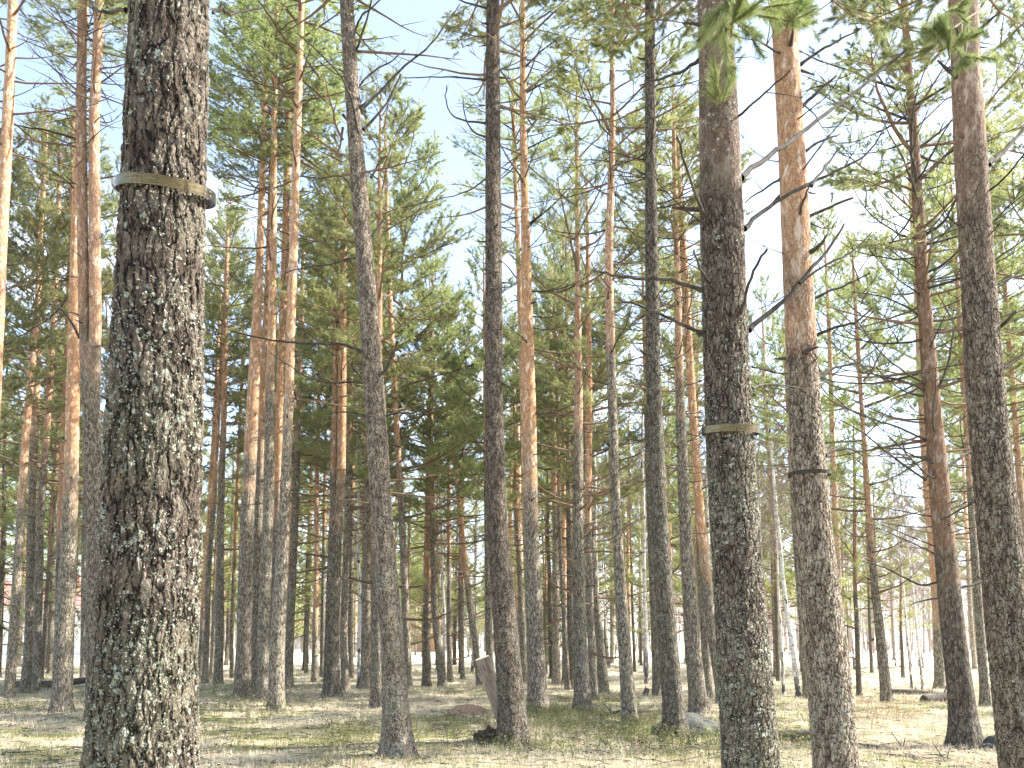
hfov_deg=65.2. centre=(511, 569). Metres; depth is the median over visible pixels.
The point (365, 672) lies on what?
pine tree
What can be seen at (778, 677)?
young pine tree
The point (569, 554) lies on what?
pine tree
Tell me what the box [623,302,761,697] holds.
pine tree
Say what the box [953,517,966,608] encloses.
birch tree
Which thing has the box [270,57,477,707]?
pine tree
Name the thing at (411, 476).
young pine tree
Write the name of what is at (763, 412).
pine tree
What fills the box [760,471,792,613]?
birch tree
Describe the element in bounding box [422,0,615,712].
pine tree
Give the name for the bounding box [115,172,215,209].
metal band
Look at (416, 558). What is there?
young pine tree
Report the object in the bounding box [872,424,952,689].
birch tree
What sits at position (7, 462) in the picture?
pine tree
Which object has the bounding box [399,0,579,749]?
pine tree
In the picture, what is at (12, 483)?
pine tree
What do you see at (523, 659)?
pine tree
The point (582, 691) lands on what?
pine tree
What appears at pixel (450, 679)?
pine tree
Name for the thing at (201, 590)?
young pine tree
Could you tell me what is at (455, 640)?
spruce tree
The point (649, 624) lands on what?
spruce tree
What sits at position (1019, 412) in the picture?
pine tree
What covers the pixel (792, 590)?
birch tree
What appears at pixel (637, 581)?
young pine tree
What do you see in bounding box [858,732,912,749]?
fallen branch
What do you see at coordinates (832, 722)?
pine tree
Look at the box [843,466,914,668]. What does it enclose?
young pine tree
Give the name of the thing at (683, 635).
birch tree
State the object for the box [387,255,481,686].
pine tree
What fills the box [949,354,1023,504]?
pine tree
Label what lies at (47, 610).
young pine tree
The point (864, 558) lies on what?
birch tree
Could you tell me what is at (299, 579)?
young pine tree
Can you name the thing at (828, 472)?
metal band
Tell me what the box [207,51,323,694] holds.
pine tree
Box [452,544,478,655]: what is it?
birch tree
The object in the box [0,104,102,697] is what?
pine tree
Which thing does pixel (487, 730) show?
stump
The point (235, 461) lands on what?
pine tree
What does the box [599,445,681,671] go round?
young pine tree
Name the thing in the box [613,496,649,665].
young pine tree
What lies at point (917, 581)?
birch tree
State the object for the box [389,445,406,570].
pine tree
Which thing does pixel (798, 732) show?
fallen log
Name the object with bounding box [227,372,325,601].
young pine tree
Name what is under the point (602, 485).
young pine tree
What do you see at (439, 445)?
pine tree
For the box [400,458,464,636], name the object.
young pine tree
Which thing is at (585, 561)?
young pine tree
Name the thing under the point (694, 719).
boulder
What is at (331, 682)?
forked pine tree
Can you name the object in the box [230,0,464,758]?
pine tree
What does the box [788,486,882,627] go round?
young pine tree
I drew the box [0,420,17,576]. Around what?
pine tree
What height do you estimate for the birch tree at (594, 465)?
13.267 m
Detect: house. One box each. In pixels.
[2,576,80,654]
[295,620,319,648]
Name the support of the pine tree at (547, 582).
on the ground at (928, 656)
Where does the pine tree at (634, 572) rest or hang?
on the ground at (928, 656)
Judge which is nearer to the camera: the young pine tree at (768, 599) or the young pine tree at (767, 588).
the young pine tree at (767, 588)
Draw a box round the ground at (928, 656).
[0,641,997,767]
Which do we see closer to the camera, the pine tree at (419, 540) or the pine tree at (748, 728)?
the pine tree at (748, 728)
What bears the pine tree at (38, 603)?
on the ground at (928, 656)
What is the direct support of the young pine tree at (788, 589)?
on the ground at (928, 656)
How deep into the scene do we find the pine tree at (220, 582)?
28.63 m
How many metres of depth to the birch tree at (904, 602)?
27.19 m
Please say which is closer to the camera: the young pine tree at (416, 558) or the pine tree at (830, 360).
the pine tree at (830, 360)
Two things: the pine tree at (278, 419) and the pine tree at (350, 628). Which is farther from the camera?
the pine tree at (350, 628)
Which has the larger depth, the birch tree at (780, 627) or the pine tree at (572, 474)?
the pine tree at (572, 474)
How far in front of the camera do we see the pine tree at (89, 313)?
16.75 m
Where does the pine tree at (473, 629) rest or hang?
on the ground at (928, 656)
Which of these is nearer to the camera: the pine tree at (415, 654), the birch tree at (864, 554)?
the birch tree at (864, 554)
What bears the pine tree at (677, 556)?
on the ground at (928, 656)
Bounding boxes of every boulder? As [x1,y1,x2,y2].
[652,712,719,736]
[980,735,996,751]
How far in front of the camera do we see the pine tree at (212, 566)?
72.95 m
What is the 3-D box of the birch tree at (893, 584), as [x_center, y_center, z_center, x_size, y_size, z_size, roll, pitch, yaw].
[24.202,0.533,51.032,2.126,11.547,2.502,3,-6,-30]
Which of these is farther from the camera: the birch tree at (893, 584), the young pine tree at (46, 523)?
the birch tree at (893, 584)
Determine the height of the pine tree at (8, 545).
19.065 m
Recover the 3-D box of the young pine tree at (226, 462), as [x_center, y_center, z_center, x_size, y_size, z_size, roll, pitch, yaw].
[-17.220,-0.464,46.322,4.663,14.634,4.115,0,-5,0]
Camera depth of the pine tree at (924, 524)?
80.87 m
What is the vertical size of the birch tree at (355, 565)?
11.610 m
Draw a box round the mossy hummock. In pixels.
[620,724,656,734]
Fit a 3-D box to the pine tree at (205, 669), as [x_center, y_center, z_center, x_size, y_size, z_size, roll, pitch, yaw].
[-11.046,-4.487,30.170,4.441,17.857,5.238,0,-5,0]
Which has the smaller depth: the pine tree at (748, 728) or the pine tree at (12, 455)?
the pine tree at (748, 728)
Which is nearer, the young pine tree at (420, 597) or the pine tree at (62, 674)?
the pine tree at (62, 674)
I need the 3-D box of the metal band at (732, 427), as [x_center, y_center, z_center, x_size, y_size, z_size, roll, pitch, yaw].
[1.421,-0.903,5.199,0.369,0.046,0.367,1,3,0]
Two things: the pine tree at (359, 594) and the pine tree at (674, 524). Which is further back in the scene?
the pine tree at (674, 524)
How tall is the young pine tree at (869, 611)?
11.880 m
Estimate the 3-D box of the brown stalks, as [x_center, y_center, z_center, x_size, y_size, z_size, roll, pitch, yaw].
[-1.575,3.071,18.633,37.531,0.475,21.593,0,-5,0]
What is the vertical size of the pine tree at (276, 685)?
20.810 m
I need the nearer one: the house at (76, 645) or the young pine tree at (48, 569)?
the young pine tree at (48, 569)
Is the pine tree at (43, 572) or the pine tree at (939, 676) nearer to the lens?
the pine tree at (939, 676)
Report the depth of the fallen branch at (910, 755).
11.20 m
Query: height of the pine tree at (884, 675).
12.662 m
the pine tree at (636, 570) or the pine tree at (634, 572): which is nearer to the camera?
the pine tree at (634, 572)
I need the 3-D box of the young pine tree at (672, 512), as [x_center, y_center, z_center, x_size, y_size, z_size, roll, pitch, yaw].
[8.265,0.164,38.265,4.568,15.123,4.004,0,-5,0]
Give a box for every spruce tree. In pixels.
[3,464,49,642]
[42,409,82,672]
[209,435,240,665]
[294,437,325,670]
[399,509,432,653]
[432,511,478,664]
[483,512,524,657]
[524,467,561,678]
[595,496,617,663]
[635,550,676,647]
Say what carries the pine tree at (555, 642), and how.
on the ground at (928, 656)
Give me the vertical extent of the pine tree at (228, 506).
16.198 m
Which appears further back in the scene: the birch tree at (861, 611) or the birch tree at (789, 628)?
the birch tree at (861, 611)
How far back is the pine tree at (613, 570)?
63.18 m
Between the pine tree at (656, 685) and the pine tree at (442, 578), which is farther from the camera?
the pine tree at (442, 578)
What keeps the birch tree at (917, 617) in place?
on the ground at (928, 656)
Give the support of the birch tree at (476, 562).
on the ground at (928, 656)
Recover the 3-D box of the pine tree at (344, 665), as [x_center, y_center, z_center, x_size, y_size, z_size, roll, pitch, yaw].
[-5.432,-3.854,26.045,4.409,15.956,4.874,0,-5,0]
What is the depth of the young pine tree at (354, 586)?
40.16 m
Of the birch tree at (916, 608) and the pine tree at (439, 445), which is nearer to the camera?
the pine tree at (439, 445)
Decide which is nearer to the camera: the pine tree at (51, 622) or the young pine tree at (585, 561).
the pine tree at (51, 622)
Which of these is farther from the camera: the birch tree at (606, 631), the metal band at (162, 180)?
the birch tree at (606, 631)
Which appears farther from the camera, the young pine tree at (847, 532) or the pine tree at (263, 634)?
the young pine tree at (847, 532)
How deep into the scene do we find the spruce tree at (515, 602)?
48.11 m
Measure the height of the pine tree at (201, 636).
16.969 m
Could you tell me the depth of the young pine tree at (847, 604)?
58.07 m
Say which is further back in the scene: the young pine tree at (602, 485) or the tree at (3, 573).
the young pine tree at (602, 485)
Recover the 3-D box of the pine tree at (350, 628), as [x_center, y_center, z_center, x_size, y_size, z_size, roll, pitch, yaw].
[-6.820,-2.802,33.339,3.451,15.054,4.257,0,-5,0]
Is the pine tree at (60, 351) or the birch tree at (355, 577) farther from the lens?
the birch tree at (355, 577)
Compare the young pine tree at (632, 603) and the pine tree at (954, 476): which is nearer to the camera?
the pine tree at (954, 476)
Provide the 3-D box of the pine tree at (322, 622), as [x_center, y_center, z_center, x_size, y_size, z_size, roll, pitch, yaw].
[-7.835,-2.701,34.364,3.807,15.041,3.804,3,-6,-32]
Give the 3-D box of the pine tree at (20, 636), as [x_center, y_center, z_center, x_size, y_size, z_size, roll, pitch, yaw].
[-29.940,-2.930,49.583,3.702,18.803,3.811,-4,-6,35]
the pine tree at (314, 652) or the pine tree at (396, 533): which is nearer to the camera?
the pine tree at (314, 652)
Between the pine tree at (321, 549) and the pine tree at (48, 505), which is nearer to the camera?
the pine tree at (48, 505)
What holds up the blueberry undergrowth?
on the ground at (928, 656)
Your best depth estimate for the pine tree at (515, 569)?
52.03 m
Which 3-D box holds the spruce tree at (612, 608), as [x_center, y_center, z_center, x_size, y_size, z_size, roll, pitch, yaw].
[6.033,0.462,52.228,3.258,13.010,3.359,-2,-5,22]
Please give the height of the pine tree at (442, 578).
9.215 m
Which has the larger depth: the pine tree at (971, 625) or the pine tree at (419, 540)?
the pine tree at (419, 540)
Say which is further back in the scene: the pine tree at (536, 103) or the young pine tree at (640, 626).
the young pine tree at (640, 626)
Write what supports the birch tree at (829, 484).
on the ground at (928, 656)
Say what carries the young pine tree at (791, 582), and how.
on the ground at (928, 656)
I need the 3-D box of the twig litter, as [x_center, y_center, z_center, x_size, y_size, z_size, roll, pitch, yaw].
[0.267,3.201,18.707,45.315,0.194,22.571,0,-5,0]
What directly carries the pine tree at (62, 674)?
on the ground at (928, 656)
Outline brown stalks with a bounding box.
[6,680,982,767]
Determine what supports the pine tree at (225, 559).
on the ground at (928, 656)
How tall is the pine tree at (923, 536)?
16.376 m
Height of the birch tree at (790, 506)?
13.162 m
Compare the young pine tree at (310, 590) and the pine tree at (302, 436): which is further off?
the young pine tree at (310, 590)
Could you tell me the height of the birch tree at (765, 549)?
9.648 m
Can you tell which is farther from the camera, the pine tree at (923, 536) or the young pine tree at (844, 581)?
the pine tree at (923, 536)
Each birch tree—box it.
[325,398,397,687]
[341,483,361,664]
[341,518,360,615]
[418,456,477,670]
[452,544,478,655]
[453,453,484,671]
[550,362,631,681]
[597,474,625,667]
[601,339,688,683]
[606,569,616,656]
[615,542,637,609]
[621,452,647,671]
[671,514,679,637]
[678,573,683,655]
[687,378,711,663]
[752,361,788,570]
[754,358,802,698]
[755,374,792,694]
[757,471,778,581]
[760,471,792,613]
[761,396,851,550]
[780,527,799,662]
[781,559,797,640]
[781,590,795,654]
[787,419,862,573]
[824,431,859,589]
[830,430,884,670]
[845,569,872,653]
[850,478,883,664]
[852,508,873,659]
[858,422,929,688]
[866,530,896,605]
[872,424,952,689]
[878,568,889,652]
[879,494,907,665]
[883,575,902,655]
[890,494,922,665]
[894,523,931,667]
[903,529,929,665]
[903,569,931,656]
[905,538,929,650]
[906,548,924,651]
[925,494,970,587]
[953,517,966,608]
[955,523,966,607]
[962,572,969,653]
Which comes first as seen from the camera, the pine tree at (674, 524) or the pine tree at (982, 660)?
the pine tree at (982, 660)
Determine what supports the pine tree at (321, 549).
on the ground at (928, 656)
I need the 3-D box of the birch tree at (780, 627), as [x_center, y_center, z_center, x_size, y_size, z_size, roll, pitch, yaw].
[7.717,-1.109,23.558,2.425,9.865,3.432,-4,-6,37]
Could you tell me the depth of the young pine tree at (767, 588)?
32.16 m
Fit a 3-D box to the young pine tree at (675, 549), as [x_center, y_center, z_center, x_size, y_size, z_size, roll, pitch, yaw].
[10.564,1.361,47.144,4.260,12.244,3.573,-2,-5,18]
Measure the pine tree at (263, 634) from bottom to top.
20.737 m
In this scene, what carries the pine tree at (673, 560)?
on the ground at (928, 656)
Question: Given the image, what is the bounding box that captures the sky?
[0,0,1023,640]
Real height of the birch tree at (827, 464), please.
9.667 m
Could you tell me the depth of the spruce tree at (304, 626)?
41.90 m
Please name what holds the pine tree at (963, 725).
on the ground at (928, 656)
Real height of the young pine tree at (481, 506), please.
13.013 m
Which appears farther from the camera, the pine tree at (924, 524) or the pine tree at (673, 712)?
the pine tree at (924, 524)
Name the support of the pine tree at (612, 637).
on the ground at (928, 656)
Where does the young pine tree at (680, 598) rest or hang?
on the ground at (928, 656)
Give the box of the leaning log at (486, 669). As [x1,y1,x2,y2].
[475,655,497,720]
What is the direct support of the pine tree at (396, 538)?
on the ground at (928, 656)
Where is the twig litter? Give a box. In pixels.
[0,681,995,767]
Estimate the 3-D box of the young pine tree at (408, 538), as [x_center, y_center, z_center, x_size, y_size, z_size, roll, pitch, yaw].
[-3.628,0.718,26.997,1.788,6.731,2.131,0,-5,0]
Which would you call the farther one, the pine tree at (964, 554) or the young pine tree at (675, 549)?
the pine tree at (964, 554)
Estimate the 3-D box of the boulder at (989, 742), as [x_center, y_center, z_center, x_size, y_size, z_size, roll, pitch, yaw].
[7.430,2.777,12.107,0.903,0.609,0.907,0,-5,0]
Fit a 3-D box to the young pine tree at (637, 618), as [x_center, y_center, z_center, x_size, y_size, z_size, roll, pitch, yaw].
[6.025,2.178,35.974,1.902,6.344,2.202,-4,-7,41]
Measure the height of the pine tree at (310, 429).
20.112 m
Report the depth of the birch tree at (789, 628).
22.24 m
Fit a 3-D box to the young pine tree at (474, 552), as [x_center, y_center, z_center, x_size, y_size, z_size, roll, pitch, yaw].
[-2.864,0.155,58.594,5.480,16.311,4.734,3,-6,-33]
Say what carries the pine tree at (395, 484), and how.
on the ground at (928, 656)
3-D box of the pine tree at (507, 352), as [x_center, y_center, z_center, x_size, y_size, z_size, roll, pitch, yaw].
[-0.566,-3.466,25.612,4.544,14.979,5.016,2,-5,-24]
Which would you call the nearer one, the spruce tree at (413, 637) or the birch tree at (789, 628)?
the birch tree at (789, 628)
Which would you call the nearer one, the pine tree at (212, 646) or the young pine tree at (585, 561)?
the pine tree at (212, 646)
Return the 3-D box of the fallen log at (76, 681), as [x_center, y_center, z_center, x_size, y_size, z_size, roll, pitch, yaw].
[-14.577,3.648,26.452,4.003,0.596,0.338,0,-5,-2]
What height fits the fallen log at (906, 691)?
0.377 m
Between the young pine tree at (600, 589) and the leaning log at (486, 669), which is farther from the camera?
the young pine tree at (600, 589)
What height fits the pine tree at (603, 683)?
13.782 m
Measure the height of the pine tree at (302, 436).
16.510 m
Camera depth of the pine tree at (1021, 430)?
36.52 m
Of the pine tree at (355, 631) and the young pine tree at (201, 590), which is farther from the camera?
the pine tree at (355, 631)
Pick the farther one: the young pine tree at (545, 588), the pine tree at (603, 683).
the young pine tree at (545, 588)
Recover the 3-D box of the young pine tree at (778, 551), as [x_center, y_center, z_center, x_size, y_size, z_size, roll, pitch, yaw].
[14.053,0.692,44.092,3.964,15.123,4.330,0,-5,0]
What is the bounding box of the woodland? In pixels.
[5,539,987,653]
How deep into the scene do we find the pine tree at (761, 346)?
34.72 m
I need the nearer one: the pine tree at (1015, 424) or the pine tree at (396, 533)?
the pine tree at (1015, 424)
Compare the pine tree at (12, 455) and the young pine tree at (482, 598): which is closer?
the pine tree at (12, 455)
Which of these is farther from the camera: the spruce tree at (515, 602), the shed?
the shed
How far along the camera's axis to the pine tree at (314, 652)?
30.39 m
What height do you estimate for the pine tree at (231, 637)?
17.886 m
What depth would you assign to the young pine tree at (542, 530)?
44.07 m
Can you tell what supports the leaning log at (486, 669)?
on the ground at (928, 656)
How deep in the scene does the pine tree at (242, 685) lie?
21.54 m
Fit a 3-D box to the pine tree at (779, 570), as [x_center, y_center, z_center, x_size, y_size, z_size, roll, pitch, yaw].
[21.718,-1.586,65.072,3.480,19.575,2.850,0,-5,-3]
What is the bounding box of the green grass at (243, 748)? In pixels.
[0,666,996,767]
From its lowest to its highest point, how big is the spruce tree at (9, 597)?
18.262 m
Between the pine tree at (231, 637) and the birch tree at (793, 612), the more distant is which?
the birch tree at (793, 612)
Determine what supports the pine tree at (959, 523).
on the ground at (928, 656)
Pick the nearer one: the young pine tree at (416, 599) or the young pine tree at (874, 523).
the young pine tree at (874, 523)
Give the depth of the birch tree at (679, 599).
65.23 m
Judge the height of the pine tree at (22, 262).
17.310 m
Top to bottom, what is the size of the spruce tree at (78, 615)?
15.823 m
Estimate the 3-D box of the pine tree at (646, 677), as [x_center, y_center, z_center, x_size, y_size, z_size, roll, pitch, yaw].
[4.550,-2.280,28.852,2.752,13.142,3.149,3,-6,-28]
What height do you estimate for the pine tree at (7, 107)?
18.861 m
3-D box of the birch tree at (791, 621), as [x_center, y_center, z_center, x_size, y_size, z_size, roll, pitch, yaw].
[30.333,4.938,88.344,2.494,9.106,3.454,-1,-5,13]
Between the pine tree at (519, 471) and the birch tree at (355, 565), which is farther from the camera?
the birch tree at (355, 565)
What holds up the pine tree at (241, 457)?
on the ground at (928, 656)
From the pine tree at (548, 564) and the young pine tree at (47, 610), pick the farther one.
the young pine tree at (47, 610)
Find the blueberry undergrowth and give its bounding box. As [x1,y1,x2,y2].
[0,679,924,767]
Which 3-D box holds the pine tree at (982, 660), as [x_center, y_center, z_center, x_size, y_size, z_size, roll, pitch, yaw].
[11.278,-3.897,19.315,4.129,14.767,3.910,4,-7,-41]
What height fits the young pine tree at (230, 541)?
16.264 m
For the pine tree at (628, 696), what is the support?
on the ground at (928, 656)
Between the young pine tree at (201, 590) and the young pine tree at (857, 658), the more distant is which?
the young pine tree at (201, 590)
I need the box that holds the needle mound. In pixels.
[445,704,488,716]
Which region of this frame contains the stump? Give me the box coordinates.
[473,724,496,744]
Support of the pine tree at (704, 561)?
on the ground at (928, 656)
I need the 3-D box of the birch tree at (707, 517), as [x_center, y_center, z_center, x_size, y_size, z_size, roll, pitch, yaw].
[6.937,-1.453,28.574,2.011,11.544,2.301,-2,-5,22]
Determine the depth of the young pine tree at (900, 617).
33.92 m
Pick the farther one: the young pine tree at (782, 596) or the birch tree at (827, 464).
the young pine tree at (782, 596)
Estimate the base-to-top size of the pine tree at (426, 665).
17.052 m
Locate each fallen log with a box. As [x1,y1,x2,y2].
[16,677,84,687]
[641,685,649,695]
[778,730,809,740]
[892,686,942,694]
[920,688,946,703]
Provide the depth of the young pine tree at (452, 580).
57.82 m
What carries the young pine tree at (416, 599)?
on the ground at (928, 656)
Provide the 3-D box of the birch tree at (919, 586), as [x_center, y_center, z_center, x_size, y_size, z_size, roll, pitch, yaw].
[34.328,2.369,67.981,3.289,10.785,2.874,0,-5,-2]
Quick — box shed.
[402,619,442,651]
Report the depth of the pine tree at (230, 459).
65.52 m
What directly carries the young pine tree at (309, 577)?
on the ground at (928, 656)
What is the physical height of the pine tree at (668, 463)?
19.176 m
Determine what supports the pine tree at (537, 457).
on the ground at (928, 656)
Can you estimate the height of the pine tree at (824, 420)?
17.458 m
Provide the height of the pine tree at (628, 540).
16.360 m
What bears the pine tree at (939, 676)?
on the ground at (928, 656)
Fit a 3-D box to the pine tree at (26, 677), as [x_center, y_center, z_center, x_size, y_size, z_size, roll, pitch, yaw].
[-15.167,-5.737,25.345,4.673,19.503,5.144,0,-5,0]
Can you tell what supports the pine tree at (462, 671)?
on the ground at (928, 656)
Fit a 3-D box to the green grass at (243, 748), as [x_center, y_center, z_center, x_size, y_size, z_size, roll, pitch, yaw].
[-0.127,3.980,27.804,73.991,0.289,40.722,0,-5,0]
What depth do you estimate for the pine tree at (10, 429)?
33.79 m
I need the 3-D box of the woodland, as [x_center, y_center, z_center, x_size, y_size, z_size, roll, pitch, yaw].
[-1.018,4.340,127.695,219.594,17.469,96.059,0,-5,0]
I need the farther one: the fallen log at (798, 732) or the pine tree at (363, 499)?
the pine tree at (363, 499)
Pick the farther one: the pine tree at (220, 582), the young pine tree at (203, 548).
the young pine tree at (203, 548)
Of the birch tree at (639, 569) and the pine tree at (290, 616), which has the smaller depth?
the pine tree at (290, 616)
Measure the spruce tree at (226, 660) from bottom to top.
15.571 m
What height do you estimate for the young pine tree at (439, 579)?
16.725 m
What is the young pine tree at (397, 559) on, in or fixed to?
on the ground at (928, 656)
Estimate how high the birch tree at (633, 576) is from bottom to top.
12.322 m
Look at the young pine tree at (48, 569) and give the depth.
32.41 m
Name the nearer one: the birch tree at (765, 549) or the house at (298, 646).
the birch tree at (765, 549)
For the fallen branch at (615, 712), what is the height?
0.309 m
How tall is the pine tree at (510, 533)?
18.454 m
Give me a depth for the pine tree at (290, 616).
28.14 m
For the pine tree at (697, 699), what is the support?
on the ground at (928, 656)
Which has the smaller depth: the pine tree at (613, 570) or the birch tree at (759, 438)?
the birch tree at (759, 438)
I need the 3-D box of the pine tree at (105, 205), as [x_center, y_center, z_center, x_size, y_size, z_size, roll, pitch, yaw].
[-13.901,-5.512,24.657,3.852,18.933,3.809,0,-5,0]
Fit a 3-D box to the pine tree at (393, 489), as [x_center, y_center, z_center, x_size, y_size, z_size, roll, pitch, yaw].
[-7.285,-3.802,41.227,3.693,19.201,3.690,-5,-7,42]
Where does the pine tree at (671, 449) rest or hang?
on the ground at (928, 656)
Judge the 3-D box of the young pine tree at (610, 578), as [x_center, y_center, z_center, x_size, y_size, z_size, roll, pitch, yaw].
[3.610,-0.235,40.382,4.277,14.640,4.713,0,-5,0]
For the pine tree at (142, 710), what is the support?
on the ground at (928, 656)
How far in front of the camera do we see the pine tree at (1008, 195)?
17.70 m
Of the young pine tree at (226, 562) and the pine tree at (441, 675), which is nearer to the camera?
the pine tree at (441, 675)
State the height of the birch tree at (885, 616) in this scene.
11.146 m
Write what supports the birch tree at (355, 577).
on the ground at (928, 656)
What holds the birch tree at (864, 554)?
on the ground at (928, 656)
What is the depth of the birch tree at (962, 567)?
70.33 m
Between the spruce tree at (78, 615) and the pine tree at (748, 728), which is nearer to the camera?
the pine tree at (748, 728)
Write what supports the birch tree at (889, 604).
on the ground at (928, 656)
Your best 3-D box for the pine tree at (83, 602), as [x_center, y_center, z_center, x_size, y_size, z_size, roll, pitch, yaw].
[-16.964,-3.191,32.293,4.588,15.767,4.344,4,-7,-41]
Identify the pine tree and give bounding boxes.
[0,0,127,419]
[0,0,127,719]
[0,74,67,535]
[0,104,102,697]
[0,275,82,650]
[0,300,22,514]
[0,324,29,562]
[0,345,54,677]
[0,388,47,666]
[0,389,36,578]
[0,394,83,679]
[0,413,80,620]
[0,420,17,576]
[0,478,13,639]
[1,0,127,711]
[1,91,112,691]
[1,117,116,692]
[1,341,101,674]
[9,102,118,629]
[12,460,80,668]
[13,381,81,666]
[27,152,120,596]
[36,308,110,677]
[40,390,101,625]
[79,0,262,767]
[197,454,239,658]
[198,264,248,679]
[198,526,226,649]
[199,206,285,679]
[200,442,239,645]
[200,484,239,631]
[201,220,277,683]
[201,383,218,540]
[201,460,237,656]
[203,175,278,684]
[204,282,275,678]
[204,434,243,659]
[206,0,345,699]
[206,0,352,701]
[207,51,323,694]
[209,0,384,710]
[212,503,238,643]
[216,5,343,645]
[224,433,242,522]
[224,437,306,620]
[225,337,323,554]
[225,413,306,598]
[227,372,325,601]
[228,296,313,578]
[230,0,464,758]
[230,207,361,687]
[241,298,329,633]
[261,181,418,681]
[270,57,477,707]
[274,253,363,681]
[276,143,396,696]
[276,226,409,690]
[293,177,440,688]
[294,491,325,635]
[295,423,361,635]
[296,467,361,603]
[296,513,312,620]
[297,460,328,663]
[299,346,364,677]
[299,396,329,672]
[302,90,484,689]
[311,365,385,678]
[313,494,327,627]
[319,456,422,656]
[322,196,435,625]
[327,381,420,570]
[342,484,362,657]
[344,224,400,593]
[344,374,408,639]
[359,236,482,686]
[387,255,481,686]
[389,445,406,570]
[391,448,424,589]
[393,493,431,654]
[398,418,458,624]
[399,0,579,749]
[400,396,484,672]
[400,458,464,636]
[400,497,433,656]
[403,284,523,685]
[406,284,483,682]
[406,473,465,664]
[406,512,423,655]
[410,463,474,669]
[410,518,467,636]
[411,534,445,648]
[416,234,554,690]
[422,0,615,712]
[435,381,512,678]
[439,470,507,668]
[439,533,484,661]
[446,57,596,698]
[451,478,484,618]
[462,334,559,683]
[473,481,559,611]
[483,313,551,646]
[502,26,675,711]
[502,156,674,699]
[503,359,523,598]
[504,223,642,688]
[504,262,622,689]
[505,214,611,685]
[505,457,543,625]
[506,354,560,548]
[511,464,608,673]
[512,395,551,664]
[514,449,560,626]
[517,0,698,722]
[518,266,669,693]
[534,210,600,682]
[538,343,608,532]
[541,509,607,667]
[544,0,703,739]
[547,452,613,627]
[559,451,641,661]
[571,216,704,696]
[591,0,906,767]
[593,394,639,663]
[598,49,756,714]
[598,457,625,659]
[599,378,647,640]
[599,436,648,626]
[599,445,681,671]
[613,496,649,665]
[618,109,755,702]
[620,443,649,662]
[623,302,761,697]
[623,377,708,632]
[627,549,650,676]
[628,366,693,584]
[631,402,692,645]
[633,501,651,656]
[640,438,712,625]
[644,265,711,642]
[670,396,704,662]
[671,471,711,658]
[672,466,710,613]
[672,494,712,663]
[693,386,795,595]
[696,438,794,616]
[711,461,796,611]
[734,0,940,767]
[747,271,796,676]
[751,311,850,698]
[756,440,796,681]
[757,447,794,628]
[762,412,852,631]
[763,439,794,659]
[764,460,800,670]
[765,533,797,655]
[766,201,906,592]
[775,227,963,703]
[781,527,795,617]
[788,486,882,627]
[799,0,1023,750]
[823,415,852,540]
[826,393,882,696]
[828,457,880,669]
[829,123,977,688]
[830,0,1023,767]
[831,433,908,673]
[840,533,865,658]
[841,468,929,668]
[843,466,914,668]
[862,457,920,659]
[879,122,1023,706]
[880,533,920,677]
[903,442,969,639]
[909,159,1023,538]
[912,491,933,655]
[927,0,1023,465]
[934,217,1023,514]
[942,358,977,669]
[943,282,1023,540]
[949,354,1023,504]
[949,416,977,663]
[954,470,982,655]
[1006,340,1023,471]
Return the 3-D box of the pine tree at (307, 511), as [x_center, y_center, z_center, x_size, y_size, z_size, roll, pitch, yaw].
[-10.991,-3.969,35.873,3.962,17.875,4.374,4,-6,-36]
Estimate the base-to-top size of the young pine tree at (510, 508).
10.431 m
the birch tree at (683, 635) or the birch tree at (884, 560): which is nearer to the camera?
the birch tree at (884, 560)
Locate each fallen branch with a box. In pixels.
[600,702,620,716]
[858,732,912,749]
[864,742,949,759]
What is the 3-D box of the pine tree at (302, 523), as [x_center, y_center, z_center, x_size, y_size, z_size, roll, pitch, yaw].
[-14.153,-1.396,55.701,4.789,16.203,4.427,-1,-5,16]
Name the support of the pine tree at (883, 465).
on the ground at (928, 656)
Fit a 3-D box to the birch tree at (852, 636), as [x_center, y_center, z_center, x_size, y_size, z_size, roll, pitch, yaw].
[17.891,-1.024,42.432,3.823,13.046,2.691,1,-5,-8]
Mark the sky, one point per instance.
(759, 124)
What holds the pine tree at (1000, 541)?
on the ground at (928, 656)
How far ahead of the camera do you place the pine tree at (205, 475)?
39.45 m
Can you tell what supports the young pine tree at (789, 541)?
on the ground at (928, 656)
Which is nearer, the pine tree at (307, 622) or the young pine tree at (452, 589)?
the pine tree at (307, 622)
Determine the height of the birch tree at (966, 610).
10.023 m
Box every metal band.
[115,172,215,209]
[701,424,760,436]
[788,469,831,477]
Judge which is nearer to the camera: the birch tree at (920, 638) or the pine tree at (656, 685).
the pine tree at (656, 685)

